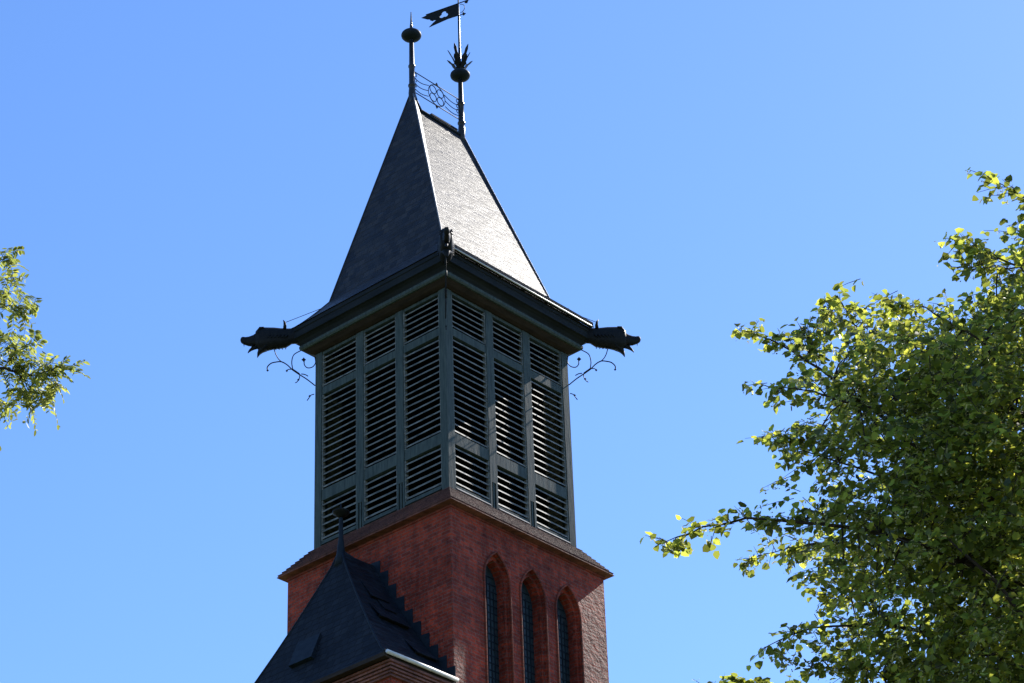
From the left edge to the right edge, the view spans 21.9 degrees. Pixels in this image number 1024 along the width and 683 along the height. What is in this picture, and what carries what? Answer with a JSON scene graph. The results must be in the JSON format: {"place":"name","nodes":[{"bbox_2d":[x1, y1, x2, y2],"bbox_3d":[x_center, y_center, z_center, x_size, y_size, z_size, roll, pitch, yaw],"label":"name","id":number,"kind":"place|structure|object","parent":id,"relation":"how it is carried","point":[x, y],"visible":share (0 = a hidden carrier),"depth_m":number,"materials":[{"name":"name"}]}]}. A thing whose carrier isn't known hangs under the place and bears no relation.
{"place":"outdoors","nodes":[
{"label":"outdoors","id":0,"kind":"place"},
{"bbox_2d":[0,246,90,450],"bbox_3d":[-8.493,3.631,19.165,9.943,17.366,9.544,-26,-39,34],"label":"locust tree","id":1,"kind":"object","parent":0,"point":[30,395],"visible":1,"depth_m":22.13,"materials":[{"name":"green plant"}]},
{"bbox_2d":[0,0,1023,682],"label":"sky","id":2,"kind":"structure","parent":0,"point":[180,180],"materials":[{"name":"blue"}]},
{"bbox_2d":[640,167,1023,682],"bbox_3d":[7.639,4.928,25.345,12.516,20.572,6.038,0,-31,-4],"label":"linden tree","id":3,"kind":"object","parent":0,"point":[979,419],"visible":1,"depth_m":26.18,"materials":[{"name":"green plant"}]},
{"label":"paving","id":4,"kind":"structure","parent":0,"visible":0},
{"bbox_2d":[254,504,458,682],"bbox_3d":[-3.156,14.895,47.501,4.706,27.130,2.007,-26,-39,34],"label":"side building","id":5,"kind":"structure","parent":4,"relation":"on","point":[354,623],"depth_m":52.33,"materials":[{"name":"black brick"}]},
{"bbox_2d":[240,0,640,682],"bbox_3d":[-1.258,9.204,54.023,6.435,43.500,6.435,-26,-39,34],"label":"church tower","id":6,"kind":"structure","parent":4,"relation":"on","point":[440,336],"depth_m":57.12,"materials":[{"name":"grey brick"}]},
{"bbox_2d":[483,551,514,682],"bbox_3d":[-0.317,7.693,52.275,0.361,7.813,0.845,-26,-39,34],"label":"window","id":7,"kind":"structure","parent":6,"relation":"in","point":[489,586],"depth_m":53.59,"materials":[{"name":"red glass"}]},
{"bbox_2d":[519,568,549,682],"bbox_3d":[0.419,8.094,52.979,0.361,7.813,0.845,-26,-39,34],"label":"window","id":8,"kind":"structure","parent":6,"relation":"in","point":[526,617],"depth_m":54.37,"materials":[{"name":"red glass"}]},
{"bbox_2d":[555,584,584,682],"bbox_3d":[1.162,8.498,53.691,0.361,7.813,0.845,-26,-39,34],"label":"window","id":9,"kind":"structure","parent":6,"relation":"in","point":[563,668],"depth_m":55.19,"materials":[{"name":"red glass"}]}
]}

